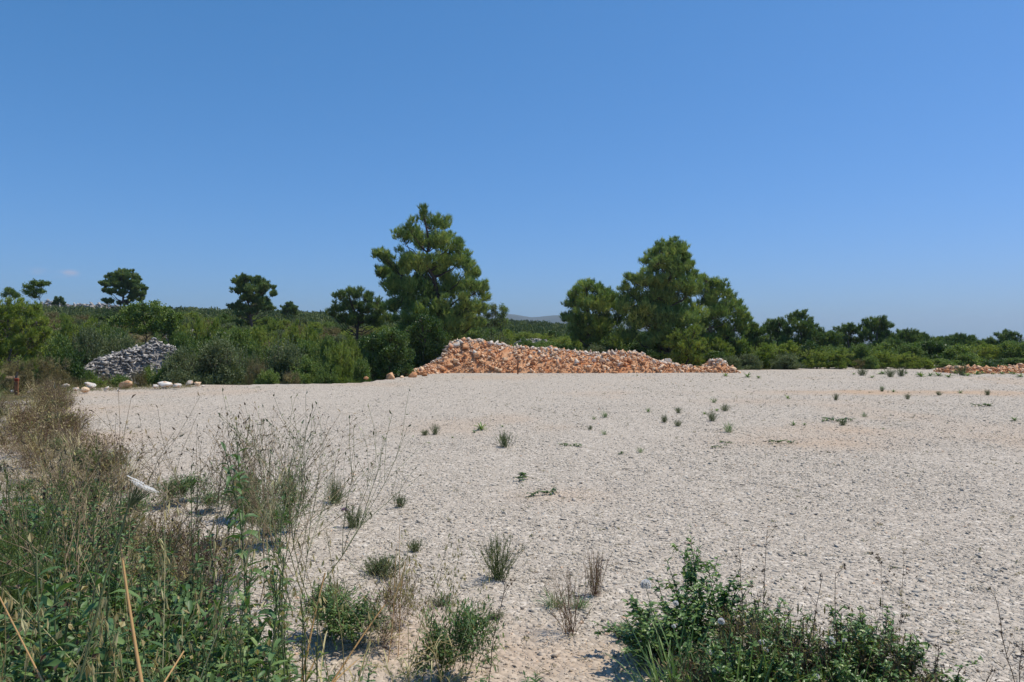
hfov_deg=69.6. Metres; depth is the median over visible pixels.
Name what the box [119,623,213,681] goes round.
leafy weed
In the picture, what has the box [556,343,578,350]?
broadleaf shrub
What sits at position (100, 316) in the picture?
broadleaf shrub
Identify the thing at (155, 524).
brown weed
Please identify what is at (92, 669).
wild oat
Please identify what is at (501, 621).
dry twig
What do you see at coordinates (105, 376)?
dry shrub
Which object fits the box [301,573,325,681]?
dry stalk
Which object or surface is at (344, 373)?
young pine
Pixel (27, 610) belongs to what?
broad leaved weed
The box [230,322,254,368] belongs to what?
leafy shrub
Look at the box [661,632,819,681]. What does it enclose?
leafy bush
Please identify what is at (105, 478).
brown weed
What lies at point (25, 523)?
broad leaved weed
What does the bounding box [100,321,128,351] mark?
leafy shrub
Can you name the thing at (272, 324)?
young pine
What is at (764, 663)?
grass tuft
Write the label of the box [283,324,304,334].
dry shrub
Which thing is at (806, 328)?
pine tree
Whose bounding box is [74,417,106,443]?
dry branching weed
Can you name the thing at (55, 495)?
leafy weed
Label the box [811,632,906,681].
leafy bush
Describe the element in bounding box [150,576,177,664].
leafy weed
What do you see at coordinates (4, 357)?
young pine
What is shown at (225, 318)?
leafy shrub
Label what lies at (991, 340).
pine tree
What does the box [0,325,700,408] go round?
ground
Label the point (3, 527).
wiry green weed
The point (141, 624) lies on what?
leafy weed
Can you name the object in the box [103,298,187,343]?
broadleaf shrub
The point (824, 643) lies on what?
shrub
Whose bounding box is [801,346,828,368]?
young pine
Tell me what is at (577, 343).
young pine
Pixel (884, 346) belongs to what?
leafy shrub
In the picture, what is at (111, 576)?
leafy weed
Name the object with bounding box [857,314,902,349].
pine tree
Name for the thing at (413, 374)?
rock
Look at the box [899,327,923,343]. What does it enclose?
pine tree
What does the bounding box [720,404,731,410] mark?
grey green tuft
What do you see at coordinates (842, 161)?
sky
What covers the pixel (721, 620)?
seed head flower
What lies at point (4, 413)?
wiry green weed
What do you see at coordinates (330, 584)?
grey green tuft
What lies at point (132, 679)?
leafy weed
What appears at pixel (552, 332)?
broadleaf shrub
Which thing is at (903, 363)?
young pine
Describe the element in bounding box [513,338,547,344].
dry stone wall
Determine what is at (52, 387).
brown weed
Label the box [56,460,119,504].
dry grass tuft
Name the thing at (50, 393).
brown weed
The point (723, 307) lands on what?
pine tree
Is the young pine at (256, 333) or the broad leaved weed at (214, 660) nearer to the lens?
the broad leaved weed at (214, 660)
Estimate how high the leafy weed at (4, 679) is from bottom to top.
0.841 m
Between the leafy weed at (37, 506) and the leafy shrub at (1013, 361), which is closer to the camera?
the leafy weed at (37, 506)
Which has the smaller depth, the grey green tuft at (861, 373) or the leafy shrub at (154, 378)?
the leafy shrub at (154, 378)
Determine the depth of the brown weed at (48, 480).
7.21 m
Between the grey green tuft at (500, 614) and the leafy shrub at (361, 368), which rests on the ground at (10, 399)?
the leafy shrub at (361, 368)
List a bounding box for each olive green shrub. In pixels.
[65,321,107,366]
[73,318,87,325]
[92,320,113,328]
[102,327,139,354]
[158,344,204,385]
[177,316,194,328]
[195,332,249,384]
[219,322,236,329]
[233,325,251,331]
[241,349,265,384]
[261,334,312,383]
[269,328,286,343]
[289,315,308,329]
[328,334,346,345]
[484,330,514,344]
[583,342,607,352]
[723,355,744,369]
[734,352,763,369]
[769,352,805,369]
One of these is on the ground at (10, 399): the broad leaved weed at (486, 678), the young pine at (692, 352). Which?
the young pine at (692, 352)
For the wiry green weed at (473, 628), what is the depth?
3.45 m
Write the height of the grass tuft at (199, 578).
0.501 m
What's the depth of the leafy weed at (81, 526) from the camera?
4.12 m
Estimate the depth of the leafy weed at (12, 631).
2.84 m
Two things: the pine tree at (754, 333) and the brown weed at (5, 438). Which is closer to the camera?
the brown weed at (5, 438)
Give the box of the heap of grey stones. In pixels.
[84,337,185,386]
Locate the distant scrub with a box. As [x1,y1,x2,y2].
[2,303,874,349]
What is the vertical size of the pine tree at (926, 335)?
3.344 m
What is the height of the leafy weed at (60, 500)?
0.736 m
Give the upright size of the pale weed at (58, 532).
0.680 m
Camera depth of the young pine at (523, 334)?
67.16 m
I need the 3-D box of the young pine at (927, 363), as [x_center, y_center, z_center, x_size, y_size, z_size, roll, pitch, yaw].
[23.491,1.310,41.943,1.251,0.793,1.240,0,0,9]
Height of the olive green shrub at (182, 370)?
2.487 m
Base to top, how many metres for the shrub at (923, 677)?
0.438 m
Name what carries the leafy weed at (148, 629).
on the gravel lot
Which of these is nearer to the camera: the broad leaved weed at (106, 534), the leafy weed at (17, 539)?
the leafy weed at (17, 539)
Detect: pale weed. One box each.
[51,502,75,563]
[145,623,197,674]
[226,596,261,681]
[253,542,295,681]
[288,579,335,681]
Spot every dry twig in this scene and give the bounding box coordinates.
[420,569,449,681]
[488,578,515,681]
[730,549,754,632]
[755,526,777,628]
[798,574,822,681]
[829,563,849,663]
[871,552,894,628]
[887,551,917,643]
[920,633,952,681]
[963,666,997,681]
[988,587,1022,681]
[1010,633,1023,681]
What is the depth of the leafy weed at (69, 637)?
2.46 m
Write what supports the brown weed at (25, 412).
on the gravel lot
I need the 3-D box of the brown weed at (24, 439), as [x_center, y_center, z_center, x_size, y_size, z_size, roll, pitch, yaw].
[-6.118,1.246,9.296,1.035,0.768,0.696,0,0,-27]
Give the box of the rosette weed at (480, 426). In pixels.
[475,422,485,430]
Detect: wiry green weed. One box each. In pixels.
[0,405,13,420]
[0,497,56,544]
[0,537,93,659]
[0,569,146,673]
[0,600,237,681]
[1,541,137,636]
[6,548,109,606]
[9,476,40,497]
[21,502,129,564]
[40,412,62,433]
[42,434,68,457]
[60,448,88,468]
[76,480,117,506]
[81,450,129,478]
[98,449,132,475]
[104,579,199,647]
[107,567,307,681]
[112,489,160,528]
[147,475,191,504]
[168,471,217,500]
[174,659,260,681]
[181,488,230,510]
[216,469,265,506]
[225,467,293,540]
[246,499,304,548]
[264,459,319,531]
[295,576,381,645]
[311,590,397,649]
[394,620,489,680]
[419,587,506,681]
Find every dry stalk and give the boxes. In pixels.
[0,597,43,681]
[119,544,143,681]
[164,651,184,681]
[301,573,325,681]
[331,604,384,681]
[388,547,404,661]
[398,525,407,655]
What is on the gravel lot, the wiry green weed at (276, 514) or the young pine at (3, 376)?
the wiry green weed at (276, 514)
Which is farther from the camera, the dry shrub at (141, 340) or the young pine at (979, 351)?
the dry shrub at (141, 340)
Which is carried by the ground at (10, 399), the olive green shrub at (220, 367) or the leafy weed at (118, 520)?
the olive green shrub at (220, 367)
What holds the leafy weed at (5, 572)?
on the gravel lot
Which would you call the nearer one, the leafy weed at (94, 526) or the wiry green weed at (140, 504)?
the leafy weed at (94, 526)
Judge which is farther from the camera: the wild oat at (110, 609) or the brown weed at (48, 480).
the brown weed at (48, 480)
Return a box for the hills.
[476,314,1023,343]
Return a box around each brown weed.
[0,384,19,410]
[0,410,74,466]
[0,415,34,454]
[1,395,47,431]
[2,403,80,451]
[4,385,60,413]
[5,418,35,436]
[6,406,42,426]
[7,403,56,428]
[7,439,59,479]
[21,377,55,398]
[28,375,75,400]
[30,401,100,439]
[31,382,69,404]
[31,463,76,499]
[33,444,122,501]
[35,414,75,432]
[41,391,83,416]
[44,397,72,417]
[49,527,149,576]
[50,402,93,443]
[51,384,78,408]
[61,422,98,446]
[66,426,155,482]
[70,423,116,454]
[83,464,161,503]
[101,504,213,573]
[105,494,201,552]
[105,566,213,625]
[116,582,233,639]
[139,522,231,581]
[150,538,256,600]
[152,512,221,575]
[172,519,260,589]
[194,525,262,575]
[351,542,436,644]
[364,610,412,654]
[372,576,425,623]
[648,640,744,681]
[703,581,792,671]
[720,597,833,681]
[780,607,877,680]
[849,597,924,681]
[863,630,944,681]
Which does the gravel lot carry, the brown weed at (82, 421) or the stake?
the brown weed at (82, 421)
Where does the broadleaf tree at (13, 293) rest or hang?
on the ground at (10, 399)
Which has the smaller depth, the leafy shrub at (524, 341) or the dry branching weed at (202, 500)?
the dry branching weed at (202, 500)
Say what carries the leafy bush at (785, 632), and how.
on the gravel lot
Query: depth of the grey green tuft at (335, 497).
7.23 m
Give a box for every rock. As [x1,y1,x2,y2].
[80,387,89,392]
[84,382,96,388]
[119,380,132,388]
[157,381,172,387]
[173,383,181,387]
[386,372,394,378]
[408,372,416,377]
[462,344,468,349]
[474,351,480,357]
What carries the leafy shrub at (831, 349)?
on the ground at (10, 399)
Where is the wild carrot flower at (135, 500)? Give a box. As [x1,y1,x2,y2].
[78,475,158,681]
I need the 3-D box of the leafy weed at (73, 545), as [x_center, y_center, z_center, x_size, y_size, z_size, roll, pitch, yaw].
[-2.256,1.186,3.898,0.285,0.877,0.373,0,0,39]
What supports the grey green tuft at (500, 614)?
on the gravel lot
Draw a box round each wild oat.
[0,466,286,681]
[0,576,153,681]
[74,464,280,681]
[96,511,181,575]
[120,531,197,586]
[127,559,211,642]
[266,520,421,681]
[332,529,462,681]
[390,547,500,681]
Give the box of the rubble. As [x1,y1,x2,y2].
[411,337,1023,374]
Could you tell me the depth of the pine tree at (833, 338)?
50.79 m
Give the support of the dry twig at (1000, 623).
on the gravel lot
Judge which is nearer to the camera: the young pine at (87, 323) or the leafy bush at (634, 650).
the leafy bush at (634, 650)
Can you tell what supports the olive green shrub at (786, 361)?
on the ground at (10, 399)
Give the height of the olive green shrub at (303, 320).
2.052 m
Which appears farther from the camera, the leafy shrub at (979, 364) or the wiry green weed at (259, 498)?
the leafy shrub at (979, 364)
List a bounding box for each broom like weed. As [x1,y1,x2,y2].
[325,470,347,501]
[470,533,531,582]
[544,569,592,635]
[582,547,612,596]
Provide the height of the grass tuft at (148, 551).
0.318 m
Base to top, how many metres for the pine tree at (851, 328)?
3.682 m
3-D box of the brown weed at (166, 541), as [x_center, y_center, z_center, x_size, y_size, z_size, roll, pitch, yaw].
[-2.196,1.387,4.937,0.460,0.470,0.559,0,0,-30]
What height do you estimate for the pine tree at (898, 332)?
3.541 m
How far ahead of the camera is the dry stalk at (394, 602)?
3.78 m
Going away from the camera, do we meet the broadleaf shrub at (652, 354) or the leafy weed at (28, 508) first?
the leafy weed at (28, 508)
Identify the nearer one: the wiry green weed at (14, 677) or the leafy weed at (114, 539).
the wiry green weed at (14, 677)
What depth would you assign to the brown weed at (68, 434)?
10.43 m
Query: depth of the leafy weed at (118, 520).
4.76 m
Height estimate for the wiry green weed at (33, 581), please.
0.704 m
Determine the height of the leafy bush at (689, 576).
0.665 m
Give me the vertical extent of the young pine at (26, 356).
3.840 m
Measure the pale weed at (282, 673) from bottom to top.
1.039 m
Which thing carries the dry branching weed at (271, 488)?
on the gravel lot
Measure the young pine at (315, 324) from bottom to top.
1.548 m
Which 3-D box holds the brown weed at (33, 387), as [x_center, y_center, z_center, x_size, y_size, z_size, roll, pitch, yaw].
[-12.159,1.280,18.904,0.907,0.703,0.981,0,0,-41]
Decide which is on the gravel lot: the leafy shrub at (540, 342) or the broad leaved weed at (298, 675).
the broad leaved weed at (298, 675)
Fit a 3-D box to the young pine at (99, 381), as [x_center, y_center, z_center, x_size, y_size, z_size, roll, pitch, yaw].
[-14.506,1.737,25.590,0.814,1.147,0.895,0,0,-25]
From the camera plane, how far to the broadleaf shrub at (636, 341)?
50.17 m
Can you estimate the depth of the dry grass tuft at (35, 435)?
10.81 m
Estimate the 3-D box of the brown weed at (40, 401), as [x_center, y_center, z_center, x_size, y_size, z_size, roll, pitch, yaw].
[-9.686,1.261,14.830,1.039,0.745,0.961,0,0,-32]
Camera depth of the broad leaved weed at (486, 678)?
3.08 m
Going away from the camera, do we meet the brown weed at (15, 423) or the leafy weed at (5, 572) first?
the leafy weed at (5, 572)
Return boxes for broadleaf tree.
[0,287,22,310]
[20,278,51,301]
[483,302,503,330]
[492,302,510,340]
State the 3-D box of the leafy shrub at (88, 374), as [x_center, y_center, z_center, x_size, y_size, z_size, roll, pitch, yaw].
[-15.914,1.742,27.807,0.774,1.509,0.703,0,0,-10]
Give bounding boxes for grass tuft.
[0,404,27,431]
[8,413,62,443]
[10,428,57,454]
[11,393,52,423]
[11,431,47,454]
[13,420,40,440]
[17,461,74,496]
[18,429,80,470]
[34,451,86,483]
[35,475,98,514]
[36,479,84,517]
[52,420,115,451]
[53,437,87,465]
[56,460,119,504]
[65,483,151,542]
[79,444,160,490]
[85,559,159,609]
[105,534,193,587]
[124,532,189,568]
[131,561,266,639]
[532,585,587,607]
[567,589,594,608]
[596,633,728,681]
[614,606,745,681]
[669,612,826,681]
[694,602,820,681]
[722,421,734,431]
[734,618,830,681]
[772,626,903,681]
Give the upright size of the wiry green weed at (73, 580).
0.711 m
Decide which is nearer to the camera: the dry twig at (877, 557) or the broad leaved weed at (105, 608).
the broad leaved weed at (105, 608)
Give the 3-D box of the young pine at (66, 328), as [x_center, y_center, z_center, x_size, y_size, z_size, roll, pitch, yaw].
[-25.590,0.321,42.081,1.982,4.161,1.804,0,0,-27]
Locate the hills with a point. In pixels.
(553, 318)
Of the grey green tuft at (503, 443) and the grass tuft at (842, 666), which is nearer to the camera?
the grass tuft at (842, 666)
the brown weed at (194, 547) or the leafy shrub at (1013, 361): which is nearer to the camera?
the brown weed at (194, 547)
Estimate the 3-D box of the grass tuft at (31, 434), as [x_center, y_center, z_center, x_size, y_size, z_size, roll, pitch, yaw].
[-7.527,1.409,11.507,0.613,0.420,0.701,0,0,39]
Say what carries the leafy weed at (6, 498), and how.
on the gravel lot
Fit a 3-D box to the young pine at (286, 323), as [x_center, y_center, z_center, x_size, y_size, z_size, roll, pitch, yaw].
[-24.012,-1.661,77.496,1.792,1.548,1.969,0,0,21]
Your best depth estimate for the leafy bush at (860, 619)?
3.24 m
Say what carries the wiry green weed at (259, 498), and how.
on the gravel lot
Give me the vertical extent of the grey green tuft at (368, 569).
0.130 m
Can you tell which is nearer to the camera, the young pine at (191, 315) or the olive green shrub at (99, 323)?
the olive green shrub at (99, 323)
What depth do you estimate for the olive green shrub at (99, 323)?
65.80 m
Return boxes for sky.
[0,0,1023,339]
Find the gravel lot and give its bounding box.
[0,366,1023,681]
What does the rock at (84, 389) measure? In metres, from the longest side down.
0.277 x 0.262 x 0.149 m
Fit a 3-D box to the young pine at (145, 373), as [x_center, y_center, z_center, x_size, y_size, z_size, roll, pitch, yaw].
[-13.763,1.657,27.809,0.596,1.647,0.564,0,0,-26]
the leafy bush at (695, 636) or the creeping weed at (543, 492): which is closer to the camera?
the leafy bush at (695, 636)
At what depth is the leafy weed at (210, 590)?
2.98 m
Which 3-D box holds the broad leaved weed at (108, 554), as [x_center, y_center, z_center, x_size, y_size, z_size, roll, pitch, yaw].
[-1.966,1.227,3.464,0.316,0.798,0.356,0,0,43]
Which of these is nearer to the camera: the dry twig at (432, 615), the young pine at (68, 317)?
the dry twig at (432, 615)
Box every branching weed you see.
[0,383,183,650]
[0,392,22,426]
[0,394,181,596]
[4,393,287,602]
[12,437,54,479]
[31,426,82,476]
[36,372,67,397]
[36,447,90,515]
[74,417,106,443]
[76,408,300,590]
[82,466,225,555]
[93,433,132,459]
[182,416,352,577]
[185,394,388,615]
[202,402,402,612]
[203,388,430,604]
[203,405,399,607]
[536,556,589,629]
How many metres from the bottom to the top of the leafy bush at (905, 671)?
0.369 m
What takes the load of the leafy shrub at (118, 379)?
on the ground at (10, 399)
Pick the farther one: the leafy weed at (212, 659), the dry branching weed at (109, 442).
the dry branching weed at (109, 442)
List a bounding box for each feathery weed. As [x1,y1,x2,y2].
[0,434,101,678]
[0,458,76,658]
[381,658,466,681]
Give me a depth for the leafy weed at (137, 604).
3.46 m
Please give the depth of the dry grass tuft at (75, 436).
9.96 m
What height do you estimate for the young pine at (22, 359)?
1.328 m
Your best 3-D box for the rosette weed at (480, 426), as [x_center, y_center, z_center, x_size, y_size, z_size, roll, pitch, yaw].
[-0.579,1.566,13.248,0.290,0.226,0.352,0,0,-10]
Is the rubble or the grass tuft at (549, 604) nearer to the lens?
the grass tuft at (549, 604)
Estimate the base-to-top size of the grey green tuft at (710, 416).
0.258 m
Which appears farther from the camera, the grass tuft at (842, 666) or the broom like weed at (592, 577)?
the broom like weed at (592, 577)
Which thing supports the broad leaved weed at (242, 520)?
on the gravel lot
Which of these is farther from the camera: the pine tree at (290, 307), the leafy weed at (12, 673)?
the pine tree at (290, 307)
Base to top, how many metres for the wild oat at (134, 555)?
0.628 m
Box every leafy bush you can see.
[23,500,103,568]
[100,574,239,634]
[592,603,690,667]
[613,620,639,639]
[616,576,706,664]
[640,609,759,681]
[652,556,753,651]
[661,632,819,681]
[664,525,739,647]
[703,586,794,671]
[717,599,836,681]
[753,637,840,681]
[757,608,871,681]
[774,613,893,681]
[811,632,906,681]
[815,604,897,674]
[830,612,966,681]
[869,650,983,681]
[873,660,917,681]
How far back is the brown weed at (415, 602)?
4.14 m
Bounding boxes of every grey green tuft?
[305,577,365,600]
[322,489,351,503]
[336,505,372,528]
[350,548,411,579]
[356,556,392,575]
[391,492,409,508]
[403,537,424,552]
[418,429,428,435]
[424,590,456,606]
[429,424,442,434]
[486,609,504,618]
[492,430,517,447]
[660,414,668,422]
[673,419,681,426]
[705,410,720,420]
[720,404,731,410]
[836,419,846,425]
[854,367,867,375]
[884,369,895,376]
[895,367,906,375]
[952,363,970,375]
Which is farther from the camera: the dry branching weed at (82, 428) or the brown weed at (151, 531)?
the dry branching weed at (82, 428)
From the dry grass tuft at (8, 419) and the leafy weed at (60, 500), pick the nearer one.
the leafy weed at (60, 500)
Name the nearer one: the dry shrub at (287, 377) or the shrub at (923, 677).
the shrub at (923, 677)
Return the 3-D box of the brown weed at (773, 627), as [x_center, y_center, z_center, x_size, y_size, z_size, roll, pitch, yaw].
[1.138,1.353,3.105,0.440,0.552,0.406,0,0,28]
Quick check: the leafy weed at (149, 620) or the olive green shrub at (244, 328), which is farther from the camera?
the olive green shrub at (244, 328)
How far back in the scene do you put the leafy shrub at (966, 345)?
53.11 m
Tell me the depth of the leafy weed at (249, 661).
2.45 m
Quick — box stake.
[14,378,18,394]
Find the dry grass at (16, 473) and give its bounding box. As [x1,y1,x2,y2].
[0,367,815,675]
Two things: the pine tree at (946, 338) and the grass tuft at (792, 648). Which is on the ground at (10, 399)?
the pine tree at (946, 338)
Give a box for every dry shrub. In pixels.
[0,358,35,391]
[29,355,74,386]
[44,311,60,324]
[45,318,59,328]
[67,376,89,386]
[72,313,89,321]
[98,372,115,386]
[127,370,148,386]
[129,334,147,343]
[148,331,164,341]
[196,319,212,328]
[244,358,268,384]
[281,370,300,383]
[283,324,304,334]
[322,326,340,339]
[355,328,372,335]
[852,359,865,368]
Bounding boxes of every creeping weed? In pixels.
[515,472,528,480]
[526,488,556,495]
[557,443,581,445]
[768,439,795,442]
[822,417,854,421]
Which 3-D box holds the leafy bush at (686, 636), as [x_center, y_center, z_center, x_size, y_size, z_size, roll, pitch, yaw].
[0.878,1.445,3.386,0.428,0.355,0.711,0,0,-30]
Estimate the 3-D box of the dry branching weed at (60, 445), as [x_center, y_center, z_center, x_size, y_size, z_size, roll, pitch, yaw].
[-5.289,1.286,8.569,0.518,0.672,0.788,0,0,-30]
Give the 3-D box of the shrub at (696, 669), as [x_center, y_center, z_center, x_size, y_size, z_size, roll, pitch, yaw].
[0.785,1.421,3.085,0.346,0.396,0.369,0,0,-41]
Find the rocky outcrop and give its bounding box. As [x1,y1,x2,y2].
[42,299,118,309]
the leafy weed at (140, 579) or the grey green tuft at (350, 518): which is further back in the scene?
the grey green tuft at (350, 518)
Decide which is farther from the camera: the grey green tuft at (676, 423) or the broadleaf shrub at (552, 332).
the broadleaf shrub at (552, 332)
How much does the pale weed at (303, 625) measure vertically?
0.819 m
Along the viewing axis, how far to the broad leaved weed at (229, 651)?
2.59 m
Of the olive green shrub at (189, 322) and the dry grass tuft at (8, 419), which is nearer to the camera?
the dry grass tuft at (8, 419)
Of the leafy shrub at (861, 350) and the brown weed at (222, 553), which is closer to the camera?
the brown weed at (222, 553)
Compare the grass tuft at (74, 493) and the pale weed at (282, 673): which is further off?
the grass tuft at (74, 493)
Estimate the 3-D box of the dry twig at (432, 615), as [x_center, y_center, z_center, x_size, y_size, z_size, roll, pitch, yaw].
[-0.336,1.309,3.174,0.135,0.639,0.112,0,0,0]
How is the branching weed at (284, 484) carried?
on the gravel lot
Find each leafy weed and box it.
[0,464,36,525]
[0,465,34,527]
[0,467,54,545]
[0,531,31,655]
[0,568,83,674]
[0,575,105,681]
[0,581,97,681]
[0,599,26,659]
[0,627,38,681]
[0,650,47,681]
[1,482,43,550]
[2,500,24,598]
[3,502,26,568]
[15,486,69,532]
[15,548,97,664]
[22,483,48,536]
[37,449,102,636]
[37,489,70,562]
[42,477,75,522]
[42,600,72,680]
[44,479,71,514]
[50,495,109,607]
[52,489,121,596]
[59,485,96,587]
[64,564,159,681]
[71,521,110,606]
[84,552,111,627]
[90,461,133,633]
[93,552,120,618]
[96,494,138,595]
[96,606,176,681]
[105,493,125,560]
[106,517,126,573]
[111,610,230,681]
[116,556,154,647]
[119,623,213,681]
[122,516,156,587]
[129,638,244,681]
[129,639,266,681]
[131,533,204,660]
[131,557,195,639]
[134,513,152,588]
[134,602,165,648]
[136,590,309,681]
[138,511,174,580]
[141,626,184,678]
[145,590,170,652]
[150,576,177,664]
[153,518,202,642]
[155,524,183,591]
[163,625,231,681]
[165,516,261,670]
[170,600,227,681]
[181,447,205,599]
[181,560,207,633]
[188,533,267,666]
[193,539,239,662]
[218,402,251,576]
[219,655,271,681]
[223,571,300,681]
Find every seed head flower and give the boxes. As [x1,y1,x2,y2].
[640,579,666,675]
[673,601,678,643]
[713,618,724,680]
[826,636,834,667]
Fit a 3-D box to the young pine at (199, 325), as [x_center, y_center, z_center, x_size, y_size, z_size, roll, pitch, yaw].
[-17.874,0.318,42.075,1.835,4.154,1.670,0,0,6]
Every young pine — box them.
[0,296,57,389]
[0,353,13,367]
[0,358,6,383]
[3,355,29,371]
[20,327,51,376]
[51,311,79,349]
[55,313,74,327]
[74,316,107,352]
[83,376,106,387]
[140,364,152,386]
[166,309,192,337]
[183,311,204,320]
[184,312,211,345]
[203,315,229,343]
[247,324,274,348]
[261,325,289,355]
[266,318,284,335]
[276,318,292,329]
[282,318,307,346]
[297,324,323,347]
[302,321,323,333]
[325,340,354,382]
[339,329,359,340]
[341,331,362,378]
[363,326,376,336]
[374,325,390,333]
[496,330,512,345]
[499,328,516,343]
[516,331,533,341]
[534,332,557,342]
[553,335,571,344]
[564,337,582,350]
[659,323,707,364]
[677,339,704,364]
[698,337,734,359]
[750,342,780,368]
[773,340,803,358]
[794,350,808,367]
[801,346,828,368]
[826,347,857,368]
[870,351,898,368]
[895,350,921,368]
[913,357,936,368]
[970,341,1003,359]
[971,345,997,356]
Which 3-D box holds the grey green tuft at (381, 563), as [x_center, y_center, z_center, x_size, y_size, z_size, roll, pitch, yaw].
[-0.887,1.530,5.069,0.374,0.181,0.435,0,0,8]
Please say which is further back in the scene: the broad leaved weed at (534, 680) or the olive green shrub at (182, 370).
the olive green shrub at (182, 370)
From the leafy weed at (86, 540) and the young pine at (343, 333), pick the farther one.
the young pine at (343, 333)
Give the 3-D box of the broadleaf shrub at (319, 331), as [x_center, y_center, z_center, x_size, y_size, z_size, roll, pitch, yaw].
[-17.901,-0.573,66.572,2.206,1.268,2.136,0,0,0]
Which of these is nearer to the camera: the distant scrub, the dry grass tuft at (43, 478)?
the dry grass tuft at (43, 478)
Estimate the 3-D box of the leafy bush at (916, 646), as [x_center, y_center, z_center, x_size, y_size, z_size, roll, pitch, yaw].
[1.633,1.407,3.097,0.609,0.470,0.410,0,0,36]
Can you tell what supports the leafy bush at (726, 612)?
on the gravel lot
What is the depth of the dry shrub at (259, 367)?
27.93 m
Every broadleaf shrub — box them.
[51,342,91,387]
[86,312,107,322]
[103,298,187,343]
[103,310,117,321]
[304,328,323,338]
[330,323,347,334]
[358,325,416,380]
[400,313,453,367]
[546,330,561,339]
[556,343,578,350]
[611,332,630,348]
[628,343,647,352]
[634,331,646,342]
[645,349,664,359]
[699,351,727,365]
[794,339,828,367]
[916,339,948,365]
[981,358,1007,366]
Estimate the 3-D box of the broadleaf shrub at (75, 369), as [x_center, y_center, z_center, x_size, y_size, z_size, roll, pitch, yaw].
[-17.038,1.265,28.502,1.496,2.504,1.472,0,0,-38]
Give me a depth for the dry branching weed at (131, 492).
5.55 m
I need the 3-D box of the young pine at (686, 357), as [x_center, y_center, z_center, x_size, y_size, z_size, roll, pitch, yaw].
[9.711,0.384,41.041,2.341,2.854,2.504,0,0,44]
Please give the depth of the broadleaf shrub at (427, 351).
38.20 m
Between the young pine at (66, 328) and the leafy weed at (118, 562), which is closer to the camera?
the leafy weed at (118, 562)
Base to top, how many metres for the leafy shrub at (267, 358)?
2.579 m
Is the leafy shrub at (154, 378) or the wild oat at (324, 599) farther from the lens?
the leafy shrub at (154, 378)
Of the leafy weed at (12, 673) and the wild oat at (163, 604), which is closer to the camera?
the leafy weed at (12, 673)
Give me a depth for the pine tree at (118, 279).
91.01 m
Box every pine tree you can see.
[51,296,66,306]
[98,267,148,311]
[225,272,277,328]
[280,301,298,316]
[324,285,398,346]
[370,201,492,344]
[559,277,629,349]
[613,236,710,358]
[686,272,753,350]
[741,321,774,351]
[761,316,794,343]
[777,308,822,354]
[817,326,832,346]
[818,330,844,349]
[831,322,863,349]
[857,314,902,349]
[881,337,902,351]
[892,328,908,340]
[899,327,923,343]
[921,331,935,340]
[929,336,954,344]
[942,333,954,344]
[949,332,975,345]
[970,334,980,343]
[975,335,997,347]
[992,329,1022,349]
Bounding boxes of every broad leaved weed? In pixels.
[0,477,59,568]
[0,502,36,557]
[0,514,145,681]
[0,521,56,672]
[0,599,53,681]
[1,522,73,651]
[23,521,61,576]
[31,496,117,681]
[64,514,136,617]
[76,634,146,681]
[77,491,131,594]
[90,574,134,667]
[113,546,135,610]
[142,515,164,581]
[182,613,226,681]
[208,555,298,681]
[220,417,268,675]
[258,470,293,674]
[279,631,301,681]
[318,659,340,681]
[352,653,376,681]
[475,672,496,681]
[521,663,542,681]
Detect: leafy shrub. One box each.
[32,329,72,384]
[82,369,99,385]
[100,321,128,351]
[104,374,128,386]
[146,363,169,386]
[151,331,167,344]
[161,325,180,345]
[173,329,209,379]
[210,327,239,376]
[214,312,232,325]
[230,319,245,328]
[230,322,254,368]
[238,337,263,368]
[243,316,262,326]
[252,369,281,384]
[261,316,275,330]
[261,343,282,371]
[289,353,320,383]
[296,335,320,381]
[310,333,334,382]
[314,362,339,383]
[321,321,334,334]
[321,345,339,374]
[351,354,372,382]
[355,332,377,378]
[462,332,482,339]
[470,327,482,337]
[511,336,535,346]
[533,342,554,347]
[534,340,551,345]
[542,341,559,346]
[574,341,596,350]
[599,339,628,351]
[656,347,681,363]
[726,338,754,368]
[770,340,798,367]
[820,344,846,363]
[842,341,872,366]
[859,356,880,368]
[869,341,898,361]
[893,341,928,364]
[932,358,960,367]
[935,344,987,365]
[953,341,978,355]
[957,356,986,366]
[995,340,1023,362]
[1001,357,1023,364]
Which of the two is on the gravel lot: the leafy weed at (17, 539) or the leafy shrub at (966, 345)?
the leafy weed at (17, 539)
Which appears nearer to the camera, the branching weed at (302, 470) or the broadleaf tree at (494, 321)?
the branching weed at (302, 470)
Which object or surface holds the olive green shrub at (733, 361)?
on the ground at (10, 399)
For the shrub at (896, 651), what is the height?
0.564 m
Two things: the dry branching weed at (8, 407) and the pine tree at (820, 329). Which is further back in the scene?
the pine tree at (820, 329)
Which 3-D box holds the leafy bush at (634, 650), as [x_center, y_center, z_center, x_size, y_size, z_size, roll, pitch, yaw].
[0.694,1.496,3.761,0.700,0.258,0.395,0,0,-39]
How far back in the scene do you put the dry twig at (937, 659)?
2.98 m
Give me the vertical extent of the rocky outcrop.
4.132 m
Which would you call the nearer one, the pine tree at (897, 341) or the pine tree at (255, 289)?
the pine tree at (897, 341)
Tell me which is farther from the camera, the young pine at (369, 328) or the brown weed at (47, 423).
the young pine at (369, 328)
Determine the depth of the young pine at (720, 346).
44.09 m
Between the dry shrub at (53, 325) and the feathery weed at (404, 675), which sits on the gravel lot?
the feathery weed at (404, 675)
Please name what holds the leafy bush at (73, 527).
on the gravel lot

